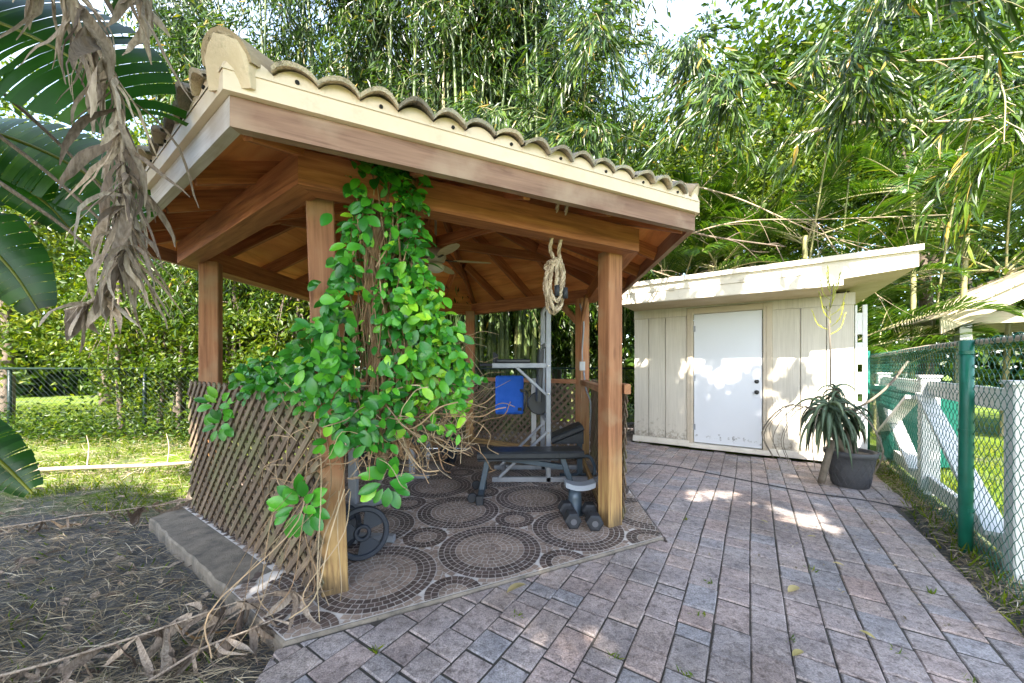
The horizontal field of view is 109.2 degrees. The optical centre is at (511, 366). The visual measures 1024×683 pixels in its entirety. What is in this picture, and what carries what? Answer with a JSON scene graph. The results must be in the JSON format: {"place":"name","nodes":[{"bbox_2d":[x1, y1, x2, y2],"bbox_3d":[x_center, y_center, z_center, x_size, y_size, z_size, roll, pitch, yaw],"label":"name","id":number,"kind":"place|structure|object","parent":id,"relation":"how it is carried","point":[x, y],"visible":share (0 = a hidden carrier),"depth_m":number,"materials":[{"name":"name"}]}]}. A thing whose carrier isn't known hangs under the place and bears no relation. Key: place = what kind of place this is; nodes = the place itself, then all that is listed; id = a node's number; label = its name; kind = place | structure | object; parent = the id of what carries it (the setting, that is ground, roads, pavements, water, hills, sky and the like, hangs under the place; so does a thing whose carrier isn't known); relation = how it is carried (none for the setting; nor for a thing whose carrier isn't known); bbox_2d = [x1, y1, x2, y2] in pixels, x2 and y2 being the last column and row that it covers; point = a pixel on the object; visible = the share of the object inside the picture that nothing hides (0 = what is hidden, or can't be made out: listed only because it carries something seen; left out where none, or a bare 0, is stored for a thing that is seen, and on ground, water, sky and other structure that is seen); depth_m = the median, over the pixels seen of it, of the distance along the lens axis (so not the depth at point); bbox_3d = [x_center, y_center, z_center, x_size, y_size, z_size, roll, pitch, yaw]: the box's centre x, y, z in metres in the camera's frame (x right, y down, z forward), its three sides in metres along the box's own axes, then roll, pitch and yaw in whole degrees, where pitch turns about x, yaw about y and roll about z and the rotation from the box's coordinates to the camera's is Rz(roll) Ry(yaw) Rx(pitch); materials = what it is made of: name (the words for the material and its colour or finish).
{"place":"outdoors","nodes":[
{"label":"outdoors","id":0,"kind":"place"},
{"bbox_2d":[1,403,307,517],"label":"grass","id":1,"kind":"structure","parent":0,"point":[77,458],"depth_m":4.91,"materials":[{"name":"green plant"}]},
{"bbox_2d":[21,461,195,471],"bbox_3d":[-5.321,1.295,4.694,2.775,0.127,0.110,0,0,-7],"label":"fallen pole","id":2,"kind":"object","parent":1,"relation":"on","point":[62,468],"visible":0.66,"depth_m":4.69,"materials":[{"name":"beige plant"}]},
{"bbox_2d":[149,443,663,651],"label":"floor","id":3,"kind":"structure","parent":0,"point":[451,542],"depth_m":2.60,"materials":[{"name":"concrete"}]},
{"bbox_2d":[346,505,388,560],"bbox_3d":[-1.000,1.108,2.430,0.340,0.341,0.095,0,0,-27],"label":"weight plate","id":4,"kind":"object","parent":3,"relation":"on","point":[369,547],"visible":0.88,"depth_m":2.43,"materials":[{"name":"black metal"}]},
{"bbox_2d":[348,401,395,543],"bbox_3d":[-1.139,0.766,2.670,0.566,1.033,0.075,0,0,4],"label":"plate rack","id":5,"kind":"object","parent":3,"relation":"on","point":[353,485],"visible":0.33,"depth_m":2.63,"materials":[{"name":"grey metal"}]},
{"bbox_2d":[110,26,699,597],"bbox_3d":[-0.868,-0.515,4.094,4.910,3.611,5.486,0,0,0],"label":"gazebo","id":6,"kind":"object","parent":3,"relation":"on","point":[266,144],"visible":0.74,"depth_m":2.33,"materials":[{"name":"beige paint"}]},
{"bbox_2d":[191,158,514,657],"bbox_3d":[-1.145,0.042,2.138,2.330,2.480,1.087,0,0,0],"label":"climbing vine","id":7,"kind":"object","parent":6,"relation":"attached to","point":[401,304],"visible":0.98,"depth_m":1.93,"materials":[{"name":"green plant"}]},
{"bbox_2d":[417,220,490,273],"bbox_3d":[-0.850,-1.407,4.186,1.213,0.665,1.193,0,0,0],"label":"ceiling fan","id":8,"kind":"object","parent":6,"relation":"hanging from","point":[439,258],"visible":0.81,"depth_m":4.08,"materials":[{"name":"metal"}]},
{"bbox_2d":[543,204,568,314],"bbox_3d":[0.311,-0.748,2.574,0.179,0.754,0.173,0,0,-25],"label":"rope coil","id":9,"kind":"object","parent":6,"relation":"hanging from","point":[555,265],"visible":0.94,"depth_m":2.55,"materials":[{"name":"beige fabric"}]},
{"bbox_2d":[467,445,583,505],"bbox_3d":[0.140,1.047,3.600,1.120,0.466,0.490,0,0,0],"label":"weight bench","id":10,"kind":"object","parent":3,"relation":"on","point":[542,456],"visible":0.87,"depth_m":3.52,"materials":[{"name":"black leather"}]},
{"bbox_2d":[480,297,597,482],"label":"dip tower","id":11,"kind":"structure","parent":3,"relation":"on","point":[539,401],"depth_m":4.04,"materials":[{"name":"grey metal"}]},
{"bbox_2d":[495,376,528,413],"bbox_3d":[-0.001,0.365,4.703,0.428,0.500,0.094,0,0,0],"label":"blue pad","id":12,"kind":"object","parent":11,"relation":"hanging from","point":[512,390],"visible":0.94,"depth_m":4.70,"materials":[{"name":"plastic"}]},
{"bbox_2d":[551,422,597,475],"bbox_3d":[0.713,0.965,4.150,0.574,0.635,0.379,0,0,0],"label":"incline seat","id":13,"kind":"object","parent":3,"relation":"on","point":[573,433],"visible":0.77,"depth_m":4.06,"materials":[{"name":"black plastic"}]},
{"bbox_2d":[564,478,595,516],"bbox_3d":[0.588,1.135,3.179,0.255,0.297,0.158,0,0,0],"label":"pad stand","id":14,"kind":"object","parent":3,"relation":"on","point":[575,488],"visible":0.74,"depth_m":3.13,"materials":[{"name":"grey metal"}]},
{"bbox_2d":[0,369,1023,682],"bbox_3d":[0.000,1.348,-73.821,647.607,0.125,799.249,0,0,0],"label":"ground","id":15,"kind":"structure","parent":0,"point":[78,573],"depth_m":2.53,"materials":[{"name":"soil"}]},
{"bbox_2d":[0,53,152,425],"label":"leafy tree","id":16,"kind":"object","parent":15,"relation":"on","point":[11,334],"visible":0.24,"depth_m":7.77,"materials":[{"name":"green plant"}]},
{"bbox_2d":[0,0,188,497],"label":"banana plant","id":17,"kind":"object","parent":15,"relation":"on","point":[19,173],"visible":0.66,"depth_m":1.61,"materials":[{"name":"green plant"}]},
{"bbox_2d":[0,180,157,309],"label":"dry stalk","id":18,"kind":"object","parent":17,"relation":"attached to","point":[27,201],"visible":0.67,"depth_m":1.92,"materials":[{"name":"brown plant"}]},
{"bbox_2d":[0,0,198,341],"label":"dead banana leaf","id":19,"kind":"object","parent":17,"relation":"hanging from","point":[125,234],"visible":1,"depth_m":1.20,"materials":[{"name":"beige plant"}]},
{"bbox_2d":[38,183,138,352],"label":"dead banana leaf","id":20,"kind":"object","parent":19,"relation":"attached to","point":[82,318],"visible":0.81,"depth_m":1.21,"materials":[{"name":"beige plant"}]},
{"bbox_2d":[66,0,192,102],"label":"dead banana leaf","id":21,"kind":"object","parent":17,"relation":"attached to","point":[146,17],"visible":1,"depth_m":1.16,"materials":[{"name":"beige plant"}]},
{"bbox_2d":[0,498,192,535],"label":"dead banana leaf","id":22,"kind":"object","parent":15,"relation":"on","point":[135,516],"visible":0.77,"depth_m":3.14,"materials":[{"name":"plant"}]},
{"bbox_2d":[32,264,166,424],"bbox_3d":[-7.902,-0.337,7.329,2.214,3.466,1.884,0,0,-19],"label":"sapling","id":23,"kind":"object","parent":15,"relation":"on","point":[87,355],"visible":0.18,"depth_m":7.08,"materials":[{"name":"green plant"}]},
{"bbox_2d":[0,12,203,419],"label":"leafy tree","id":24,"kind":"object","parent":15,"relation":"on","point":[136,134],"visible":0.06,"depth_m":8.21,"materials":[{"name":"green plant"}]},
{"bbox_2d":[28,243,183,435],"bbox_3d":[-7.438,-0.535,6.896,2.150,3.854,2.260,0,0,-32],"label":"sapling","id":25,"kind":"object","parent":15,"relation":"on","point":[119,340],"visible":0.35,"depth_m":6.80,"materials":[{"name":"green plant"}]},
{"bbox_2d":[70,260,198,435],"bbox_3d":[-6.956,-0.474,7.259,2.281,3.743,2.215,3,1,11],"label":"sapling","id":26,"kind":"object","parent":15,"relation":"on","point":[154,330],"visible":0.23,"depth_m":7.00,"materials":[{"name":"green plant"}]},
{"bbox_2d":[0,459,274,682],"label":"straw litter","id":27,"kind":"object","parent":15,"relation":"on","point":[135,679],"visible":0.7,"depth_m":2.08,"materials":[{"name":"brown plant"}]},
{"bbox_2d":[93,262,198,424],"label":"sapling","id":28,"kind":"object","parent":15,"relation":"on","point":[154,345],"visible":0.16,"depth_m":7.07,"materials":[{"name":"green plant"}]},
{"bbox_2d":[119,0,207,305],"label":"bamboo","id":29,"kind":"object","parent":15,"relation":"on","point":[178,66],"visible":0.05,"depth_m":7.13,"materials":[{"name":"green plant"}]},
{"bbox_2d":[0,585,332,682],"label":"dead banana leaf","id":30,"kind":"object","parent":15,"relation":"on","point":[164,634],"visible":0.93,"depth_m":1.74,"materials":[{"name":"brown plant"}]},
{"bbox_2d":[91,257,251,435],"bbox_3d":[-6.305,-0.483,7.119,2.627,3.750,2.089,0,0,-43],"label":"sapling","id":31,"kind":"object","parent":15,"relation":"on","point":[173,374],"visible":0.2,"depth_m":6.75,"materials":[{"name":"green plant"}]},
{"bbox_2d":[0,398,360,450],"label":"undergrowth","id":32,"kind":"object","parent":15,"relation":"on","point":[93,429],"visible":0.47,"depth_m":6.71,"materials":[{"name":"green plant"}]},
{"bbox_2d":[117,266,259,397],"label":"sapling","id":33,"kind":"object","parent":15,"relation":"on","point":[188,291],"visible":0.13,"depth_m":6.79,"materials":[{"name":"green plant"}]},
{"bbox_2d":[103,0,282,351],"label":"bamboo","id":34,"kind":"object","parent":15,"relation":"on","point":[188,58],"visible":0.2,"depth_m":6.54,"materials":[{"name":"green plant"}]},
{"bbox_2d":[103,0,287,346],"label":"bamboo","id":35,"kind":"object","parent":15,"relation":"on","point":[124,16],"visible":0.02,"depth_m":7.16,"materials":[{"name":"green plant"}]},
{"bbox_2d":[142,265,263,413],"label":"sapling","id":36,"kind":"object","parent":15,"relation":"on","point":[191,365],"visible":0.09,"depth_m":6.71,"materials":[{"name":"green plant"}]},
{"bbox_2d":[142,268,269,408],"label":"sapling","id":37,"kind":"object","parent":15,"relation":"on","point":[225,335],"visible":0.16,"depth_m":6.65,"materials":[{"name":"green plant"}]},
{"bbox_2d":[146,268,267,395],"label":"sapling","id":38,"kind":"object","parent":15,"relation":"on","point":[197,351],"visible":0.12,"depth_m":6.92,"materials":[{"name":"green plant"}]},
{"bbox_2d":[140,614,288,682],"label":"dead banana leaf","id":39,"kind":"object","parent":15,"relation":"on","point":[262,629],"visible":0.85,"depth_m":1.69,"materials":[{"name":"brown plant"}]},
{"bbox_2d":[193,282,294,411],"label":"sapling","id":40,"kind":"object","parent":15,"relation":"on","point":[246,319],"visible":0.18,"depth_m":6.69,"materials":[{"name":"green plant"}]},
{"bbox_2d":[159,0,330,321],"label":"bamboo","id":41,"kind":"object","parent":15,"relation":"on","point":[290,16],"visible":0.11,"depth_m":6.68,"materials":[{"name":"green plant"}]},
{"bbox_2d":[194,6,306,341],"bbox_3d":[-4.942,-2.971,7.846,3.164,8.699,2.658,0,-2,14],"label":"bamboo","id":42,"kind":"object","parent":15,"relation":"on","point":[234,22],"visible":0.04,"depth_m":7.09,"materials":[{"name":"green plant"}]},
{"bbox_2d":[230,295,345,416],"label":"sapling","id":43,"kind":"object","parent":15,"relation":"on","point":[280,343],"visible":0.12,"depth_m":6.77,"materials":[{"name":"green plant"}]},
{"bbox_2d":[229,290,357,416],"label":"sapling","id":44,"kind":"object","parent":15,"relation":"on","point":[273,346],"visible":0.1,"depth_m":6.54,"materials":[{"name":"green plant"}]},
{"bbox_2d":[247,0,360,332],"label":"bamboo","id":45,"kind":"object","parent":15,"relation":"on","point":[270,24],"visible":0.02,"depth_m":8.04,"materials":[{"name":"green plant"}]},
{"bbox_2d":[0,367,633,439],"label":"chain link fence","id":46,"kind":"object","parent":15,"relation":"on","point":[9,386],"visible":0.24,"depth_m":6.85,"materials":[{"name":"grey metal"}]},
{"bbox_2d":[286,9,385,352],"bbox_3d":[-3.015,-2.765,8.273,2.570,8.290,3.517,0,0,7],"label":"bamboo","id":47,"kind":"object","parent":15,"relation":"on","point":[322,31],"visible":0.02,"depth_m":7.04,"materials":[{"name":"green plant"}]},
{"bbox_2d":[239,0,439,343],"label":"bamboo","id":48,"kind":"object","parent":15,"relation":"on","point":[343,32],"visible":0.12,"depth_m":6.86,"materials":[{"name":"green plant"}]},
{"bbox_2d":[304,0,431,107],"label":"bamboo","id":49,"kind":"object","parent":15,"relation":"on","point":[395,45],"visible":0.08,"depth_m":7.29,"materials":[{"name":"green plant"}]},
{"bbox_2d":[306,0,488,424],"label":"bamboo","id":50,"kind":"object","parent":15,"relation":"on","point":[375,69],"visible":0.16,"depth_m":7.09,"materials":[{"name":"green plant"}]},
{"bbox_2d":[381,2,452,107],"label":"bamboo","id":51,"kind":"object","parent":15,"relation":"on","point":[402,71],"visible":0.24,"depth_m":6.77,"materials":[{"name":"green plant"}]},
{"bbox_2d":[396,0,480,325],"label":"bamboo","id":52,"kind":"object","parent":15,"relation":"on","point":[413,65],"visible":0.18,"depth_m":6.88,"materials":[{"name":"green plant"}]},
{"bbox_2d":[409,0,501,116],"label":"bamboo","id":53,"kind":"object","parent":15,"relation":"on","point":[439,4],"visible":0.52,"depth_m":6.62,"materials":[{"name":"green plant"}]},
{"bbox_2d":[379,0,534,424],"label":"bamboo","id":54,"kind":"object","parent":15,"relation":"on","point":[401,10],"visible":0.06,"depth_m":7.14,"materials":[{"name":"green plant"}]},
{"bbox_2d":[432,0,516,431],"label":"bamboo","id":55,"kind":"object","parent":15,"relation":"on","point":[476,347],"visible":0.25,"depth_m":6.68,"materials":[{"name":"green plant"}]},
{"bbox_2d":[428,0,524,433],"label":"bamboo","id":56,"kind":"object","parent":15,"relation":"on","point":[502,354],"visible":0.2,"depth_m":7.01,"materials":[{"name":"green plant"}]},
{"bbox_2d":[421,0,551,342],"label":"bamboo","id":57,"kind":"object","parent":15,"relation":"on","point":[465,72],"visible":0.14,"depth_m":6.88,"materials":[{"name":"green plant"}]},
{"bbox_2d":[16,219,1023,397],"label":"wood","id":58,"kind":"object","parent":15,"relation":"on","point":[57,376],"visible":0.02,"depth_m":17.57,"materials":[{"name":"green plant"}]},
{"bbox_2d":[472,0,575,428],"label":"bamboo","id":59,"kind":"object","parent":15,"relation":"on","point":[525,33],"visible":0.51,"depth_m":6.64,"materials":[{"name":"green plant"}]},
{"bbox_2d":[475,55,574,372],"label":"bamboo","id":60,"kind":"object","parent":15,"relation":"on","point":[485,316],"visible":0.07,"depth_m":7.17,"materials":[{"name":"green plant"}]},
{"bbox_2d":[531,2,538,377],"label":"bamboo","id":61,"kind":"object","parent":15,"relation":"on","point":[534,342],"visible":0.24,"depth_m":7.00,"materials":[{"name":"green plant"}]},
{"bbox_2d":[468,0,606,420],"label":"bamboo","id":62,"kind":"object","parent":15,"relation":"on","point":[593,317],"visible":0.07,"depth_m":7.51,"materials":[{"name":"green plant"}]},
{"bbox_2d":[505,0,575,432],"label":"bamboo","id":63,"kind":"object","parent":15,"relation":"on","point":[537,15],"visible":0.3,"depth_m":6.95,"materials":[{"name":"green plant"}]},
{"bbox_2d":[479,0,684,424],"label":"bamboo","id":64,"kind":"object","parent":15,"relation":"on","point":[655,47],"visible":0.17,"depth_m":7.54,"materials":[{"name":"green plant"}]},
{"bbox_2d":[536,326,632,407],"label":"shrub","id":65,"kind":"object","parent":15,"relation":"on","point":[568,354],"visible":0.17,"depth_m":9.72,"materials":[{"name":"green plant"}]},
{"bbox_2d":[545,41,667,363],"bbox_3d":[2.228,-3.045,8.739,3.080,8.848,2.745,0,0,17],"label":"bamboo","id":66,"kind":"object","parent":15,"relation":"on","point":[603,108],"visible":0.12,"depth_m":8.50,"materials":[{"name":"green plant"}]},
{"bbox_2d":[591,200,740,311],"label":"palm","id":67,"kind":"object","parent":15,"relation":"on","point":[728,208],"visible":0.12,"depth_m":7.55,"materials":[{"name":"green plant"}]},
{"bbox_2d":[629,1,755,267],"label":"bamboo branch","id":68,"kind":"object","parent":15,"relation":"on","point":[687,56],"visible":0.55,"depth_m":4.95,"materials":[{"name":"green plant"}]},
{"bbox_2d":[589,146,840,332],"bbox_3d":[4.368,-1.371,7.844,5.015,5.450,3.815,0,0,-22],"label":"palm","id":69,"kind":"object","parent":15,"relation":"on","point":[755,229],"visible":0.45,"depth_m":7.20,"materials":[{"name":"green plant"}]},
{"bbox_2d":[622,96,824,355],"bbox_3d":[5.857,-3.625,12.569,9.216,9.959,7.092,0,0,0],"label":"leafy tree","id":70,"kind":"object","parent":15,"relation":"on","point":[636,157],"depth_m":11.29,"materials":[{"name":"green plant"}]},
{"bbox_2d":[635,66,829,273],"bbox_3d":[3.360,-1.512,6.036,1.889,5.634,5.727,0,0,27],"label":"bamboo branch","id":71,"kind":"object","parent":15,"relation":"on","point":[707,105],"visible":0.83,"depth_m":4.08,"materials":[{"name":"green plant"}]},
{"bbox_2d":[628,54,865,269],"bbox_3d":[5.566,-2.934,9.600,5.765,8.621,5.078,0,0,0],"label":"leafy tree","id":72,"kind":"object","parent":15,"relation":"on","point":[777,104],"visible":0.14,"depth_m":8.64,"materials":[{"name":"green plant"}]},
{"bbox_2d":[679,89,915,275],"bbox_3d":[6.671,-2.867,10.572,7.014,8.436,6.888,0,0,-44],"label":"leafy tree","id":73,"kind":"object","parent":15,"relation":"on","point":[783,242],"visible":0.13,"depth_m":9.24,"materials":[{"name":"green plant"}]},
{"bbox_2d":[640,0,987,311],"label":"leafy tree","id":74,"kind":"object","parent":15,"relation":"on","point":[762,57],"visible":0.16,"depth_m":11.11,"materials":[{"name":"green plant"}]},
{"bbox_2d":[717,8,942,267],"bbox_3d":[4.401,-1.693,6.003,1.712,5.995,5.593,0,0,18],"label":"bamboo branch","id":75,"kind":"object","parent":15,"relation":"on","point":[874,83],"visible":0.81,"depth_m":4.07,"materials":[{"name":"green plant"}]},
{"bbox_2d":[700,118,1023,404],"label":"palm","id":76,"kind":"object","parent":15,"relation":"on","point":[855,231],"visible":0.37,"depth_m":6.53,"materials":[{"name":"green plant"}]},
{"bbox_2d":[765,0,1023,374],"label":"leafy tree","id":77,"kind":"object","parent":15,"relation":"on","point":[914,53],"visible":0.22,"depth_m":8.27,"materials":[{"name":"green plant"}]},
{"bbox_2d":[802,0,991,256],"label":"bamboo branch","id":78,"kind":"object","parent":15,"relation":"on","point":[904,3],"visible":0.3,"depth_m":5.68,"materials":[{"name":"green plant"}]},
{"bbox_2d":[780,0,1023,370],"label":"leafy tree","id":79,"kind":"object","parent":15,"relation":"on","point":[944,24],"visible":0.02,"depth_m":9.57,"materials":[{"name":"green plant"}]},
{"bbox_2d":[791,98,1023,435],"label":"palm","id":80,"kind":"object","parent":15,"relation":"on","point":[1012,181],"visible":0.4,"depth_m":6.90,"materials":[{"name":"green plant"}]},
{"bbox_2d":[870,385,957,467],"bbox_3d":[5.350,0.820,4.770,0.680,1.120,0.780,0,0,0],"label":"trash bin","id":81,"kind":"object","parent":15,"relation":"on","point":[876,389],"visible":0.07,"depth_m":4.74,"materials":[{"name":"green plastic"}]},
{"bbox_2d":[854,295,1023,431],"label":"palm","id":82,"kind":"object","parent":15,"relation":"on","point":[922,340],"visible":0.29,"depth_m":6.55,"materials":[{"name":"green plant"}]},
{"bbox_2d":[867,332,1023,600],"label":"chain link fence","id":83,"kind":"object","parent":15,"relation":"on","point":[965,430],"visible":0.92,"depth_m":2.55,"materials":[{"name":"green metal"}]},
{"bbox_2d":[875,52,1023,374],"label":"bamboo branch","id":84,"kind":"object","parent":15,"relation":"on","point":[985,84],"visible":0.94,"depth_m":3.94,"materials":[{"name":"green plant"}]},
{"bbox_2d":[875,372,1023,583],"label":"white rail fence","id":85,"kind":"object","parent":15,"relation":"on","point":[1010,445],"visible":0.52,"depth_m":2.72,"materials":[{"name":"paint"}]},
{"bbox_2d":[875,458,1023,632],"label":"strip weeds","id":86,"kind":"object","parent":15,"relation":"on","point":[1004,595],"visible":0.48,"depth_m":2.60,"materials":[{"name":"green plant"}]},
{"bbox_2d":[875,459,1023,643],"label":"strip litter","id":87,"kind":"object","parent":15,"relation":"on","point":[966,560],"visible":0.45,"depth_m":2.52,"materials":[{"name":"plant"}]},
{"bbox_2d":[882,270,1023,382],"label":"garden shelter","id":88,"kind":"object","parent":15,"relation":"on","point":[1008,289],"visible":0.55,"depth_m":5.86,"materials":[{"name":"white paint"}]},
{"bbox_2d":[922,126,1023,333],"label":"leafy tree","id":89,"kind":"object","parent":15,"relation":"on","point":[996,251],"visible":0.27,"depth_m":7.43,"materials":[{"name":"green plant"}]},
{"bbox_2d":[0,0,1023,368],"label":"sky","id":90,"kind":"structure","parent":0,"point":[683,17],"materials":[{"name":"white"}]},
{"bbox_2d":[255,421,1023,682],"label":"patio","id":91,"kind":"structure","parent":0,"point":[634,607],"depth_m":1.94,"materials":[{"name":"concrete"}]},
{"bbox_2d":[411,3,616,419],"bbox_3d":[0.157,-2.585,6.343,5.050,7.930,4.074,0,0,0],"label":"bamboo","id":92,"kind":"object","parent":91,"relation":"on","point":[481,112],"depth_m":5.54,"materials":[{"name":"green plant"}]},
{"bbox_2d":[417,0,704,345],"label":"bamboo","id":93,"kind":"object","parent":91,"relation":"on","point":[587,133],"depth_m":5.49,"materials":[{"name":"green plant"}]},
{"bbox_2d":[515,0,658,151],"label":"bamboo branch","id":94,"kind":"object","parent":91,"relation":"on","point":[595,22],"visible":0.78,"depth_m":4.52,"materials":[{"name":"green plant"}]},
{"bbox_2d":[465,0,1023,429],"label":"bamboo","id":95,"kind":"object","parent":91,"relation":"on","point":[994,48],"depth_m":3.94,"materials":[{"name":"green plant"}]},
{"bbox_2d":[622,244,923,460],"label":"shed","id":96,"kind":"structure","parent":91,"relation":"on","point":[705,373],"depth_m":5.26,"materials":[{"name":"beige wood"}]},
{"bbox_2d":[693,310,761,448],"bbox_3d":[3.241,0.181,5.508,0.903,2.013,0.112,0,0,33],"label":"door","id":97,"kind":"structure","parent":96,"relation":"in","point":[727,377],"depth_m":5.50,"materials":[{"name":"white paint"}]},
{"bbox_2d":[855,305,866,448],"bbox_3d":[4.524,0.250,4.714,0.118,2.100,0.030,0,0,33],"label":"trellis","id":98,"kind":"object","parent":96,"relation":"attached to","point":[860,354],"visible":0.7,"depth_m":4.70,"materials":[{"name":"white paint"}]},
{"bbox_2d":[823,446,879,489],"bbox_3d":[3.700,1.105,3.980,0.456,0.390,0.456,0,0,0],"label":"flower pot","id":99,"kind":"object","parent":91,"relation":"on","point":[844,475],"visible":0.88,"depth_m":3.84,"materials":[{"name":"plastic"}]},
{"bbox_2d":[761,265,907,483],"bbox_3d":[3.570,0.083,3.878,1.470,2.392,0.983,0,0,21],"label":"aloe plant","id":100,"kind":"object","parent":99,"relation":"in","point":[829,417],"visible":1,"depth_m":3.95,"materials":[{"name":"green plant"}]},
{"bbox_2d":[870,433,1003,518],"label":"lawn grass","id":101,"kind":"structure","parent":0,"point":[988,468],"depth_m":4.43,"materials":[{"name":"green plant"}]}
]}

